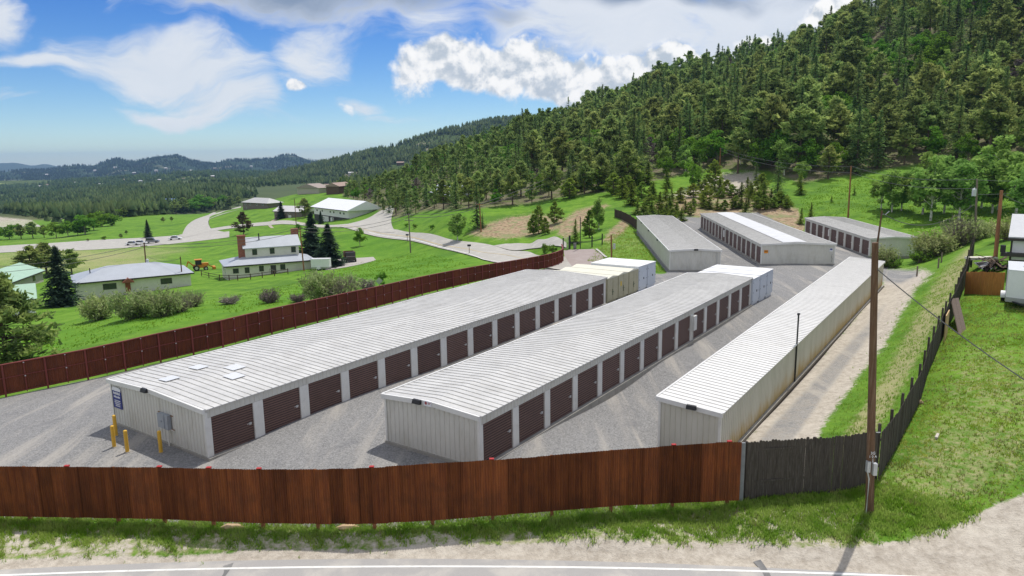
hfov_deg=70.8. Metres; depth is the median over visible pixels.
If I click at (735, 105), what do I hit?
fir tree
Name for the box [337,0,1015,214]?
forest
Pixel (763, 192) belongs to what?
young pine
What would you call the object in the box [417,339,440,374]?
door
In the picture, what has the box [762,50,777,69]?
pine tree
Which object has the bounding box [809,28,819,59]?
fir tree
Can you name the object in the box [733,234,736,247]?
door
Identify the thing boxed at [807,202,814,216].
fir tree
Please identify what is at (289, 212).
house
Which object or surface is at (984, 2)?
leafy tree
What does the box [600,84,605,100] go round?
fir tree
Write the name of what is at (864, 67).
pine tree
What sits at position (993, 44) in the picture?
fir tree
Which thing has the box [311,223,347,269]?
spruce tree
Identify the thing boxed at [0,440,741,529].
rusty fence
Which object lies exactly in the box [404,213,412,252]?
utility pole
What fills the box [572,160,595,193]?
pine tree
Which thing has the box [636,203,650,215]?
young pine
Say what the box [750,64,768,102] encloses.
fir tree
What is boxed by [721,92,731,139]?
fir tree
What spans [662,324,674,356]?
door
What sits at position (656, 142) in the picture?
leafy tree
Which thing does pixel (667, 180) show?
young pine
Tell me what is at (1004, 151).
aspen tree
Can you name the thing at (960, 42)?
fir tree
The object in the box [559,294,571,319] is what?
door
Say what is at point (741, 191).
young pine
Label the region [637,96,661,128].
pine tree
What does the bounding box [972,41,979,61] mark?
fir tree
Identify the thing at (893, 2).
fir tree
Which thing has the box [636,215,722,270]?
storage shed
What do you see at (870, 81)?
pine tree
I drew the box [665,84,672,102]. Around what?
fir tree
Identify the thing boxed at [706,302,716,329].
door
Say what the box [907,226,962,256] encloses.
bush
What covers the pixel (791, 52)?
pine tree
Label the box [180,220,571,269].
county road
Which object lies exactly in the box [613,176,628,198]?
young pine
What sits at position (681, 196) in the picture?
young pine
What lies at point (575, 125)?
pine tree
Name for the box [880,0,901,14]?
pine tree
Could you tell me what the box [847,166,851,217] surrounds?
utility pole
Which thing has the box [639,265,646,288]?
door
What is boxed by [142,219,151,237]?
spruce tree
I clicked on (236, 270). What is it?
window
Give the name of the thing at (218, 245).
power line
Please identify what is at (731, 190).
young pine
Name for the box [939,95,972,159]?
fir tree
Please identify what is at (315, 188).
house
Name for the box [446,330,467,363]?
door
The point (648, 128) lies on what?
pine tree
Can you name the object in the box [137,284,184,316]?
bush
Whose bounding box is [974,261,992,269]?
solar panel
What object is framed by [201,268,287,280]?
rail fence
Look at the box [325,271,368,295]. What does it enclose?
bush
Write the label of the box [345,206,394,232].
side road
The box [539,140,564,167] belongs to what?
pine tree
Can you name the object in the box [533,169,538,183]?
dead tree
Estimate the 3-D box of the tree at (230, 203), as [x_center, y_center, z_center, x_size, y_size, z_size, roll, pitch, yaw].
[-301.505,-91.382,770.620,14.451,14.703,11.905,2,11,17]
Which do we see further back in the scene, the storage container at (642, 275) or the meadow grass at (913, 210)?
the meadow grass at (913, 210)
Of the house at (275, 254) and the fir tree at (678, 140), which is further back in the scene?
the fir tree at (678, 140)
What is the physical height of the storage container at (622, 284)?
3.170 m
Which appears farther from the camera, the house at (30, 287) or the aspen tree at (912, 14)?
the aspen tree at (912, 14)
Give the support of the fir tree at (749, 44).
on the ground at (60, 424)
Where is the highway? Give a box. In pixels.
[0,231,228,252]
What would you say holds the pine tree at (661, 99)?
on the ground at (60, 424)
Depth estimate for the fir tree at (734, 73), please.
290.43 m
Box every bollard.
[110,425,116,447]
[112,415,118,436]
[123,430,130,452]
[157,430,163,453]
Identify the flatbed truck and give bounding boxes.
[343,250,356,261]
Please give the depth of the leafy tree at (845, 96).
222.52 m
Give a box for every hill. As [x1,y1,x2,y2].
[0,155,311,180]
[344,123,501,176]
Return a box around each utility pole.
[142,243,148,262]
[299,227,304,270]
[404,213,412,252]
[475,203,483,231]
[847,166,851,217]
[865,242,880,513]
[877,211,889,242]
[971,179,977,240]
[993,190,1002,256]
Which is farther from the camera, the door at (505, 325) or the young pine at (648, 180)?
the young pine at (648, 180)
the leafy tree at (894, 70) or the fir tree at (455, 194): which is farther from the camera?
the leafy tree at (894, 70)
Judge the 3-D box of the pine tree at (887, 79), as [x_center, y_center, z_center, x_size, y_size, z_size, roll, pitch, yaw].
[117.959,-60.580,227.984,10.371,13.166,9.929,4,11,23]
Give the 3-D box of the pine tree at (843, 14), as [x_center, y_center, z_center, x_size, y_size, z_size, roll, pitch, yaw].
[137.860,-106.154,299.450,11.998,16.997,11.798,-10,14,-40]
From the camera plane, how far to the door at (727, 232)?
116.16 m
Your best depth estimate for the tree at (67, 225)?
311.87 m
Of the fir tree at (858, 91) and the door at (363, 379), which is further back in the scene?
the fir tree at (858, 91)
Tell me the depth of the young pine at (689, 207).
154.28 m
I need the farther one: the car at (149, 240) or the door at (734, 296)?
the car at (149, 240)
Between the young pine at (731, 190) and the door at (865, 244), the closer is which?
the door at (865, 244)
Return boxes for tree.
[0,224,16,238]
[0,271,68,363]
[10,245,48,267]
[13,224,26,238]
[22,221,39,237]
[26,242,64,274]
[37,224,47,237]
[38,245,84,307]
[41,222,64,237]
[54,221,79,236]
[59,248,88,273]
[69,223,88,234]
[72,214,99,234]
[85,213,102,229]
[94,210,116,226]
[104,214,121,224]
[117,207,127,217]
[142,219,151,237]
[169,199,181,212]
[177,197,189,212]
[185,200,204,210]
[189,194,217,208]
[217,195,226,203]
[223,196,236,208]
[231,211,253,234]
[274,201,284,219]
[295,198,312,217]
[299,212,322,257]
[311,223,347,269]
[317,211,324,223]
[353,228,367,241]
[412,177,420,187]
[434,179,449,208]
[444,173,464,210]
[446,213,466,239]
[451,173,464,204]
[455,177,483,206]
[457,142,464,173]
[465,160,472,176]
[466,184,487,229]
[470,170,491,201]
[479,214,485,228]
[487,168,504,192]
[499,169,526,204]
[504,139,511,166]
[504,143,514,160]
[506,115,530,138]
[506,160,535,195]
[507,142,519,173]
[510,134,525,165]
[514,124,523,147]
[519,135,544,173]
[520,119,528,146]
[520,129,548,172]
[523,151,532,181]
[526,214,540,234]
[530,124,542,169]
[530,205,545,233]
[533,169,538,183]
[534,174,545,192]
[537,120,555,142]
[537,159,565,199]
[538,145,544,169]
[538,152,560,176]
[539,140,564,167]
[539,217,550,233]
[541,130,576,175]
[546,121,566,139]
[546,200,564,223]
[561,107,576,122]
[563,160,572,190]
[564,111,578,123]
[564,117,572,138]
[565,119,581,138]
[565,155,572,184]
[568,136,586,161]
[568,140,584,167]
[571,219,581,243]
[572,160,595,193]
[574,146,596,171]
[576,107,584,115]
[576,109,591,121]
[576,118,588,138]
[578,97,591,108]
[578,119,596,139]
[580,123,594,159]
[581,209,598,237]
[583,100,598,113]
[583,129,600,148]
[587,111,604,129]
[590,136,610,160]
[591,152,614,184]
[591,198,604,228]
[593,114,628,141]
[594,95,599,114]
[597,116,631,169]
[598,102,624,118]
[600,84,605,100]
[600,88,619,105]
[604,134,621,170]
[606,148,615,182]
[609,122,624,169]
[611,109,622,123]
[611,140,649,186]
[613,91,632,111]
[614,94,630,114]
[621,115,631,138]
[621,115,652,140]
[622,119,628,153]
[625,91,630,114]
[626,108,640,160]
[627,101,643,116]
[629,111,648,159]
[632,107,647,118]
[632,131,640,161]
[634,125,654,139]
[635,121,658,175]
[635,142,651,179]
[637,90,650,102]
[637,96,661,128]
[639,79,644,97]
[639,109,658,137]
[639,134,660,155]
[642,137,657,167]
[643,76,648,91]
[647,69,666,89]
[651,129,664,164]
[652,74,663,96]
[653,92,666,101]
[653,146,672,169]
[654,105,666,134]
[655,156,679,173]
[656,125,674,148]
[657,101,685,153]
[659,96,667,105]
[660,70,669,100]
[663,74,679,95]
[663,126,695,153]
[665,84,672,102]
[667,90,685,104]
[670,84,685,99]
[670,113,683,163]
[673,97,694,154]
[675,150,692,170]
[676,103,699,135]
[676,144,692,161]
[677,78,704,97]
[678,92,702,125]
[682,160,702,183]
[683,105,697,145]
[688,60,704,79]
[688,154,704,185]
[689,140,696,159]
[690,113,705,139]
[690,136,720,166]
[692,84,710,114]
[694,87,725,121]
[694,98,715,157]
[696,81,726,105]
[696,109,727,145]
[699,97,740,139]
[700,69,718,85]
[700,129,728,159]
[703,52,708,70]
[704,159,723,184]
[713,43,719,72]
[715,86,729,114]
[716,51,724,86]
[719,58,732,85]
[720,72,727,86]
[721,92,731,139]
[723,86,741,135]
[723,127,759,173]
[724,131,733,154]
[725,90,741,132]
[727,62,746,76]
[727,67,743,89]
[728,62,738,87]
[730,67,743,122]
[732,95,743,111]
[735,97,751,127]
[735,144,749,164]
[737,137,769,167]
[738,76,761,102]
[739,69,747,93]
[740,67,754,88]
[740,90,767,119]
[741,97,764,138]
[743,36,751,55]
[746,63,769,84]
[748,43,753,61]
[748,49,766,64]
[748,54,754,67]
[749,94,793,166]
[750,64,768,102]
[750,75,758,97]
[751,163,760,182]
[753,60,769,71]
[754,68,791,96]
[756,130,774,160]
[758,129,797,162]
[761,68,791,90]
[761,73,772,93]
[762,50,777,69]
[767,160,787,192]
[770,139,797,174]
[772,44,789,66]
[777,34,784,49]
[777,48,803,73]
[777,103,829,162]
[779,60,787,81]
[780,88,807,133]
[781,74,822,140]
[783,64,794,82]
[786,28,811,54]
[787,51,801,87]
[789,75,800,89]
[790,24,809,45]
[790,84,809,149]
[793,161,811,180]
[794,173,807,194]
[794,208,804,223]
[795,138,824,172]
[796,28,821,56]
[796,55,810,76]
[799,63,829,90]
[801,63,808,77]
[802,105,828,167]
[803,98,829,137]
[807,48,817,69]
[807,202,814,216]
[808,33,819,59]
[808,53,831,78]
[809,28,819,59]
[810,52,821,97]
[813,13,828,33]
[813,27,835,54]
[817,144,841,178]
[818,99,829,135]
[820,72,843,95]
[820,102,856,153]
[821,61,857,93]
[821,95,830,105]
[822,95,847,130]
[822,142,849,173]
[823,91,859,107]
[824,13,838,47]
[830,42,849,61]
[831,15,856,45]
[831,35,877,65]
[832,11,852,40]
[832,62,857,101]
[834,34,839,57]
[835,8,843,14]
[839,0,860,14]
[839,103,875,175]
[840,8,875,38]
[840,96,869,159]
[842,109,880,165]
[844,0,866,11]
[847,103,857,113]
[848,62,869,110]
[849,72,866,109]
[852,4,877,27]
[854,61,871,85]
[855,73,878,103]
[862,53,875,67]
[862,86,871,114]
[862,110,895,170]
[864,0,878,32]
[865,67,883,115]
[866,45,877,56]
[866,51,896,85]
[867,83,907,121]
[867,89,897,117]
[867,103,910,158]
[868,75,902,100]
[869,175,885,208]
[870,0,899,27]
[872,0,878,24]
[873,0,896,49]
[873,39,888,54]
[874,169,904,211]
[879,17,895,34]
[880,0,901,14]
[883,39,897,56]
[886,52,908,70]
[886,122,926,164]
[889,0,913,40]
[889,64,906,83]
[890,38,909,92]
[890,41,907,61]
[891,0,898,27]
[891,171,915,210]
[893,12,913,46]
[893,79,899,90]
[895,63,910,108]
[895,85,901,104]
[896,37,914,46]
[897,0,920,9]
[898,88,930,150]
[899,22,914,71]
[899,82,910,126]
[899,151,944,214]
[906,13,923,45]
[906,62,953,101]
[907,7,918,24]
[908,34,928,48]
[908,36,935,58]
[908,47,923,87]
[908,57,936,74]
[908,155,960,220]
[912,78,952,149]
[914,0,947,36]
[914,100,950,151]
[916,29,937,38]
[916,45,941,64]
[916,126,948,153]
[924,31,958,56]
[926,64,948,97]
[929,83,945,136]
[931,158,991,219]
[932,6,958,33]
[934,0,958,49]
[934,154,970,212]
[935,11,951,54]
[936,49,954,69]
[936,60,948,71]
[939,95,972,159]
[939,105,974,147]
[941,71,958,98]
[941,85,966,120]
[943,90,959,133]
[944,50,975,80]
[945,0,967,35]
[945,20,966,72]
[946,46,978,107]
[946,54,975,88]
[946,76,959,118]
[950,0,969,20]
[950,0,972,18]
[951,63,1011,112]
[951,132,980,159]
[952,24,972,60]
[952,51,1009,97]
[960,100,983,144]
[962,6,977,45]
[963,91,1017,155]
[964,0,992,10]
[964,19,1001,57]
[964,49,991,109]
[968,0,985,31]
[971,134,1016,209]
[972,0,1021,30]
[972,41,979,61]
[973,92,1020,146]
[974,33,989,62]
[975,87,998,142]
[976,152,996,207]
[980,160,1009,212]
[981,79,989,96]
[986,95,1009,157]
[988,14,1023,41]
[990,35,1002,77]
[990,52,1006,84]
[991,40,1016,68]
[994,151,1023,213]
[1000,53,1022,89]
[1000,66,1011,93]
[1003,59,1023,83]
[1003,109,1023,146]
[1004,80,1023,123]
[1006,90,1017,144]
[1008,63,1023,89]
[1008,169,1023,213]
[1012,35,1023,58]
[1015,1,1023,32]
[1016,123,1023,142]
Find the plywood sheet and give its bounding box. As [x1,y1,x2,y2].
[943,310,949,342]
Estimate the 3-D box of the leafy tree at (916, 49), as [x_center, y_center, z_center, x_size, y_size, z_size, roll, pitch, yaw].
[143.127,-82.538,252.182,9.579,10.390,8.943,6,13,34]
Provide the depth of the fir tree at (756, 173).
189.72 m
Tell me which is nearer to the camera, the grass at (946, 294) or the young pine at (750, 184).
the grass at (946, 294)
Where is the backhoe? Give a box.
[186,259,215,270]
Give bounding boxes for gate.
[563,217,602,248]
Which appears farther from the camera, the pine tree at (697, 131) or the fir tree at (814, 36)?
the fir tree at (814, 36)
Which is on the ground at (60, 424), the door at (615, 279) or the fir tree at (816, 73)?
the fir tree at (816, 73)
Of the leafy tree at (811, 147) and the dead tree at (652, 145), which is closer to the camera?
the leafy tree at (811, 147)
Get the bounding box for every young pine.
[559,178,578,198]
[567,172,585,191]
[582,169,605,191]
[599,172,627,194]
[609,166,626,184]
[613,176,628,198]
[620,175,633,190]
[621,182,640,205]
[623,161,650,184]
[630,200,641,213]
[634,181,650,199]
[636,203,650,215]
[639,162,660,184]
[640,192,657,205]
[647,182,657,197]
[648,200,656,213]
[653,192,666,210]
[657,184,674,200]
[657,202,665,214]
[661,170,673,187]
[662,203,674,216]
[666,208,677,217]
[667,188,678,204]
[667,196,673,210]
[673,189,685,202]
[676,187,688,198]
[677,208,688,220]
[680,200,688,211]
[685,183,700,196]
[685,204,696,214]
[687,198,698,208]
[695,185,717,202]
[696,194,707,207]
[698,179,713,190]
[703,196,715,208]
[712,179,726,195]
[714,198,723,209]
[715,187,725,197]
[717,200,729,210]
[721,179,737,191]
[725,184,740,196]
[729,197,738,208]
[731,195,741,207]
[734,182,747,195]
[737,195,744,207]
[739,199,752,212]
[742,177,751,192]
[743,181,754,197]
[746,185,753,197]
[750,195,760,208]
[752,173,771,189]
[752,189,761,201]
[756,195,773,209]
[758,189,768,203]
[759,180,768,195]
[766,196,779,208]
[768,189,776,200]
[774,190,789,204]
[777,192,784,203]
[779,197,794,208]
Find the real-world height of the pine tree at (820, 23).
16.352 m
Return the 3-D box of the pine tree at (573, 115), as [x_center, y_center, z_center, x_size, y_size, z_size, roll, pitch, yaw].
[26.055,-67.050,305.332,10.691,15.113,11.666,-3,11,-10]
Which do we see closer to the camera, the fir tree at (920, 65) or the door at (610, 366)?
the door at (610, 366)
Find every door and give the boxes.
[125,283,130,291]
[211,403,254,453]
[262,387,300,433]
[271,265,275,273]
[308,373,341,413]
[349,361,377,398]
[385,349,410,384]
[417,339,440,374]
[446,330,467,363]
[473,321,491,352]
[483,410,511,459]
[497,314,514,343]
[519,307,534,334]
[519,393,543,441]
[540,300,553,326]
[550,378,571,423]
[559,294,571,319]
[576,289,587,313]
[578,365,596,406]
[592,284,602,306]
[602,353,619,392]
[607,278,613,300]
[613,276,617,298]
[618,274,624,296]
[623,273,627,294]
[624,342,639,378]
[628,271,634,292]
[633,269,637,290]
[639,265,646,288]
[644,333,657,366]
[647,262,655,285]
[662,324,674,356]
[678,316,689,346]
[693,308,703,337]
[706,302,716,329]
[719,296,727,321]
[726,230,728,242]
[729,232,732,245]
[730,290,738,315]
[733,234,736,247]
[738,236,740,250]
[741,285,748,308]
[742,238,745,253]
[746,240,749,256]
[751,243,755,259]
[752,277,759,302]
[756,246,760,262]
[759,274,766,298]
[766,270,772,294]
[806,221,809,233]
[812,223,815,235]
[818,225,822,237]
[824,227,828,239]
[831,229,835,242]
[838,232,843,245]
[845,234,851,248]
[853,236,859,251]
[862,239,868,254]
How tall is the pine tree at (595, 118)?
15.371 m
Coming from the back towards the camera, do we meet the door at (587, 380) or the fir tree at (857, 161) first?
the fir tree at (857, 161)
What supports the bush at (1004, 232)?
on the ground at (60, 424)
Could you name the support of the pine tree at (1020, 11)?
on the ground at (60, 424)
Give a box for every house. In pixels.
[0,263,45,284]
[5,283,36,314]
[70,262,193,299]
[219,228,312,279]
[240,197,283,209]
[272,206,313,218]
[296,183,325,194]
[310,198,381,220]
[325,182,346,193]
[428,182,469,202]
[1000,214,1023,261]
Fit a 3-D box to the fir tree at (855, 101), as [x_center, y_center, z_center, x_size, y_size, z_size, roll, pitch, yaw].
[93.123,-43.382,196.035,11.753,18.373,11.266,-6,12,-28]
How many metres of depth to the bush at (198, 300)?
98.90 m
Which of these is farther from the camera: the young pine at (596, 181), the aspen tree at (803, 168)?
the young pine at (596, 181)
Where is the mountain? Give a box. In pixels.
[0,163,56,171]
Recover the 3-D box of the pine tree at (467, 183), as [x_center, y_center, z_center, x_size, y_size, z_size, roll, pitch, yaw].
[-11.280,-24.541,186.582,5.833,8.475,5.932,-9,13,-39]
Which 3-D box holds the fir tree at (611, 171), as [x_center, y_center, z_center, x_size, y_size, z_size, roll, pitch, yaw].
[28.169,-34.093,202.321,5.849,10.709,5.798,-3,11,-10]
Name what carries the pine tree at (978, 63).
on the ground at (60, 424)
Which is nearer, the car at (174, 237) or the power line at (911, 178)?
the power line at (911, 178)
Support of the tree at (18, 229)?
on the ground at (60, 424)
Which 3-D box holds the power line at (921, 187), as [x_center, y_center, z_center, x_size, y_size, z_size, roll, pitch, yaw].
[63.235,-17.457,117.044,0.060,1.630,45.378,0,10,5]
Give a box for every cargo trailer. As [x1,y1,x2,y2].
[310,258,336,270]
[1000,261,1023,305]
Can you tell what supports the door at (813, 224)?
in the storage shed at (858, 237)
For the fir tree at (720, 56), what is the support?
on the ground at (60, 424)
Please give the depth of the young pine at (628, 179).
186.61 m
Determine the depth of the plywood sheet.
48.88 m
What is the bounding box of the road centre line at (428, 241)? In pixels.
[341,225,522,258]
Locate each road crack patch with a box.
[222,563,232,575]
[753,560,770,575]
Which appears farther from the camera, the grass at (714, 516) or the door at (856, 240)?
the door at (856, 240)
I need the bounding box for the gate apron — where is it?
[552,249,602,269]
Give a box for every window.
[103,283,116,289]
[160,278,171,283]
[233,268,238,273]
[252,249,256,254]
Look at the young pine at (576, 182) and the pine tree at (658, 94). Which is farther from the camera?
the pine tree at (658, 94)
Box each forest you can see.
[0,137,483,222]
[0,153,317,180]
[0,168,275,202]
[247,114,532,184]
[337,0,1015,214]
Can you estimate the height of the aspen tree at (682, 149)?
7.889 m
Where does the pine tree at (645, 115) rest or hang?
on the ground at (60, 424)
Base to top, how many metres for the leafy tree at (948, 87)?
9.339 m
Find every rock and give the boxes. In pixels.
[221,523,241,529]
[336,524,356,529]
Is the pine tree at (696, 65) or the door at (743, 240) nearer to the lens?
the door at (743, 240)
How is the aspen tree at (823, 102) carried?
on the ground at (60, 424)
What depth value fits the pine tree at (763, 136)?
203.11 m
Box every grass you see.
[0,474,983,563]
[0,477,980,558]
[1,253,465,356]
[588,225,664,272]
[801,175,1020,234]
[819,254,977,454]
[877,295,1023,511]
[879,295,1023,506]
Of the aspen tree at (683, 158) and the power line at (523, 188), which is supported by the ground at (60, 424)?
the aspen tree at (683, 158)
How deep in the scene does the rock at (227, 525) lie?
31.60 m
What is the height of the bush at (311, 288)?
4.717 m
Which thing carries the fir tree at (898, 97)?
on the ground at (60, 424)
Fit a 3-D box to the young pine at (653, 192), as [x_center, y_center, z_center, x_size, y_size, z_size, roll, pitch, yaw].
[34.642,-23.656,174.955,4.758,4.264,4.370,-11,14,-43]
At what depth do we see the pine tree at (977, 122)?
188.42 m
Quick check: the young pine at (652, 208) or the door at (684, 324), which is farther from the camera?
the young pine at (652, 208)
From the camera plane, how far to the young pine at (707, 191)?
164.69 m
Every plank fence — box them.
[614,209,636,228]
[738,431,878,501]
[875,237,974,479]
[964,271,1004,294]
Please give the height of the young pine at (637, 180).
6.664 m
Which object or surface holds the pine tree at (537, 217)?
on the ground at (60, 424)
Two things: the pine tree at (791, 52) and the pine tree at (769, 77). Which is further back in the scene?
the pine tree at (791, 52)
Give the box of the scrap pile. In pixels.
[975,254,1008,271]
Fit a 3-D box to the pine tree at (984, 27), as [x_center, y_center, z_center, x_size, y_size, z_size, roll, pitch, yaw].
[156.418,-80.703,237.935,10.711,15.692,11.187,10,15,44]
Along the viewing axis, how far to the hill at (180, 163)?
4288.12 m
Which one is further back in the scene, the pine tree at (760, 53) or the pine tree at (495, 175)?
the pine tree at (760, 53)
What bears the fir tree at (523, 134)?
on the ground at (60, 424)
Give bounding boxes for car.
[125,241,139,244]
[145,237,159,242]
[168,235,181,239]
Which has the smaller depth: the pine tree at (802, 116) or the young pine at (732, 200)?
the young pine at (732, 200)
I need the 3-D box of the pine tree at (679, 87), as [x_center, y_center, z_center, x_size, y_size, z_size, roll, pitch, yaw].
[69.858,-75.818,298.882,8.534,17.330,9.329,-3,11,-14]
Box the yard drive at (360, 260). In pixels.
[326,257,375,269]
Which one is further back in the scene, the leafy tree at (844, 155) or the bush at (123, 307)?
the leafy tree at (844, 155)
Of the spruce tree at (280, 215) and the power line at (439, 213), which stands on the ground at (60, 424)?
the spruce tree at (280, 215)
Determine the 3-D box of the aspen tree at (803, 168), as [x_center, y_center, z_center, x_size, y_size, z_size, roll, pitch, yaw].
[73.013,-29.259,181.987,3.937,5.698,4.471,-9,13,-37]
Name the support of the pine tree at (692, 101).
on the ground at (60, 424)
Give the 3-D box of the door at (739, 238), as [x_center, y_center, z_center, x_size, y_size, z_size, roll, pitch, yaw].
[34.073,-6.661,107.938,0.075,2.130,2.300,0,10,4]
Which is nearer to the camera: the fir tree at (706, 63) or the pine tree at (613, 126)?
the pine tree at (613, 126)
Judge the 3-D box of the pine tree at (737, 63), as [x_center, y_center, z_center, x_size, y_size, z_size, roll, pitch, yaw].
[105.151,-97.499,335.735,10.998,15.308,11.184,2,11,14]
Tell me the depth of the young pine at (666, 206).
153.70 m
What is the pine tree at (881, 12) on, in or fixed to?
on the ground at (60, 424)
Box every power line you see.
[0,247,143,272]
[2,244,141,266]
[147,231,299,247]
[166,228,298,244]
[301,218,405,231]
[302,214,407,228]
[409,207,478,217]
[411,205,475,214]
[481,150,609,206]
[481,164,576,203]
[725,152,849,172]
[727,150,849,166]
[851,172,975,188]
[853,166,975,179]
[877,269,1023,379]
[883,204,974,225]
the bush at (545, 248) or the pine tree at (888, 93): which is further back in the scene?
the pine tree at (888, 93)
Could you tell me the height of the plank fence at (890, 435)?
6.246 m
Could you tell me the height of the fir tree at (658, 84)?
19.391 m
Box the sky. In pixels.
[0,0,874,166]
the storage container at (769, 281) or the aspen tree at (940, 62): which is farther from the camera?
the aspen tree at (940, 62)
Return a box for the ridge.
[0,174,210,195]
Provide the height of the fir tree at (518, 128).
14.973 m
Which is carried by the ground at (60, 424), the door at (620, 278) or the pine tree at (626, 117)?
the pine tree at (626, 117)
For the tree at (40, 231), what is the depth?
317.40 m
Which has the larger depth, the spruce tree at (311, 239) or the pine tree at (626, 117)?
the pine tree at (626, 117)
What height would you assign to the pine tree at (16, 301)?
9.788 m
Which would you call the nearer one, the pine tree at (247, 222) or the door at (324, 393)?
the door at (324, 393)
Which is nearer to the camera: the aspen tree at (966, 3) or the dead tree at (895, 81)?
the dead tree at (895, 81)
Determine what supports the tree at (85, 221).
on the ground at (60, 424)
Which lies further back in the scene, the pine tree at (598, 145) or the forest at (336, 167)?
the forest at (336, 167)
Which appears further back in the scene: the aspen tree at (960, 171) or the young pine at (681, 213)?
the young pine at (681, 213)
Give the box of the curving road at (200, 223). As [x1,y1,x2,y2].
[183,206,242,235]
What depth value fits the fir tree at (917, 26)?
265.80 m
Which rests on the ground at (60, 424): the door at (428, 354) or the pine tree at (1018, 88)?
the pine tree at (1018, 88)
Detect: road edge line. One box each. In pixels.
[0,565,908,575]
[370,232,497,261]
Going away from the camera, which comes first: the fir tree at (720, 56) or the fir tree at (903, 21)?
the fir tree at (903, 21)
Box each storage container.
[553,270,617,302]
[561,267,628,298]
[572,264,637,294]
[591,260,646,290]
[602,258,655,287]
[700,271,759,304]
[702,268,766,301]
[710,265,772,297]
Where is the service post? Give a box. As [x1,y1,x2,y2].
[610,235,615,257]
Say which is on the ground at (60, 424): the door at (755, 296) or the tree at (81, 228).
the tree at (81, 228)
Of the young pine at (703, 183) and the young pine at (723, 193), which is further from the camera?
the young pine at (703, 183)
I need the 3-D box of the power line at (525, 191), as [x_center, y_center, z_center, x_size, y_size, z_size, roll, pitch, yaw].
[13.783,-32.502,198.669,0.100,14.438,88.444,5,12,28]
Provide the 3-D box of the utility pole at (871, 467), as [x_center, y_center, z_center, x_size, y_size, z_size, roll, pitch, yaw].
[15.003,4.152,29.909,0.981,12.135,0.508,-1,10,0]
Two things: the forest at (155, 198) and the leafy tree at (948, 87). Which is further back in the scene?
the forest at (155, 198)
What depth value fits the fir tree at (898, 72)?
237.49 m
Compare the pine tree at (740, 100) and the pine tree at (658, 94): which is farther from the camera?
the pine tree at (658, 94)
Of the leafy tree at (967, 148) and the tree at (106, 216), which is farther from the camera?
the tree at (106, 216)
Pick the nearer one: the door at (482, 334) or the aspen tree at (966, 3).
the door at (482, 334)
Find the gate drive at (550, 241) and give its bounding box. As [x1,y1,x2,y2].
[493,237,565,249]
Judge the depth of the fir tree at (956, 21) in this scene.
261.36 m
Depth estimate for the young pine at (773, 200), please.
152.12 m
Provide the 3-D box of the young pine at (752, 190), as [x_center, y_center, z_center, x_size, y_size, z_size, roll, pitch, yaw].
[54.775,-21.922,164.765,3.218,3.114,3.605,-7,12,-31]
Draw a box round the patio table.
[964,256,997,267]
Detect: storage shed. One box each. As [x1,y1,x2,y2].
[106,269,607,460]
[380,272,752,461]
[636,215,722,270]
[656,257,884,446]
[699,212,836,264]
[804,216,916,258]
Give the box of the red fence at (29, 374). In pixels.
[0,244,563,396]
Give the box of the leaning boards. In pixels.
[951,298,965,334]
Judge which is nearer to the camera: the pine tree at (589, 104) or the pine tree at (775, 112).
the pine tree at (775, 112)
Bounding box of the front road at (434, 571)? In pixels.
[0,559,890,575]
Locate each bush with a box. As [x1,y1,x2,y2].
[75,290,116,321]
[104,287,154,320]
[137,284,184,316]
[173,291,195,311]
[181,289,206,306]
[218,294,240,304]
[258,287,280,302]
[287,292,307,302]
[296,268,339,299]
[319,275,347,295]
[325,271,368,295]
[356,278,375,288]
[374,271,387,284]
[541,243,548,252]
[548,245,557,252]
[870,243,901,266]
[885,256,903,267]
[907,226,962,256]
[907,250,934,262]
[937,211,984,246]
[959,216,991,240]
[985,215,1011,240]
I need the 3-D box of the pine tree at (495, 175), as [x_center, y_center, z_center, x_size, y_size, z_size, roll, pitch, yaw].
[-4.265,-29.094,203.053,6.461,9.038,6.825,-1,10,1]
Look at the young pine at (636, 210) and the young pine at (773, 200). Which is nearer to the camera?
the young pine at (773, 200)
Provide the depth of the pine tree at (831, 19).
312.06 m
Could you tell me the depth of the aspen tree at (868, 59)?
254.71 m
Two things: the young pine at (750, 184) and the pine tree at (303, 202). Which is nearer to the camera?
the young pine at (750, 184)
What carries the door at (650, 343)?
in the storage shed at (500, 402)
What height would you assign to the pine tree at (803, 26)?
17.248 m
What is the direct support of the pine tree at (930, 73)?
on the ground at (60, 424)
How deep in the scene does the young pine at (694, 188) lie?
174.03 m
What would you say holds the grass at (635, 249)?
on the ground at (60, 424)
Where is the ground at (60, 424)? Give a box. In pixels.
[0,0,1023,575]
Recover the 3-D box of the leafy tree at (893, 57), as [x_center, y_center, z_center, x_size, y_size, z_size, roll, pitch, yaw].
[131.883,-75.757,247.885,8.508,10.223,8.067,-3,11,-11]
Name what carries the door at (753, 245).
in the storage shed at (758, 239)
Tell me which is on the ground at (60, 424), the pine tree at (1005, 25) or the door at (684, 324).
the pine tree at (1005, 25)
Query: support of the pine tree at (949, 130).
on the ground at (60, 424)
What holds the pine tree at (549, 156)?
on the ground at (60, 424)
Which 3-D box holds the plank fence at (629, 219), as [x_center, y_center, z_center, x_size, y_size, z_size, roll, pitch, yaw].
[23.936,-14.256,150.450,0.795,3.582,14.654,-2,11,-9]
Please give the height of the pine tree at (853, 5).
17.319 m
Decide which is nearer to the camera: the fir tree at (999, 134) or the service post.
the service post
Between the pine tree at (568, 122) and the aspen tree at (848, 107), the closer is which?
the aspen tree at (848, 107)
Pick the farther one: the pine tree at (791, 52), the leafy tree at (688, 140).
the pine tree at (791, 52)

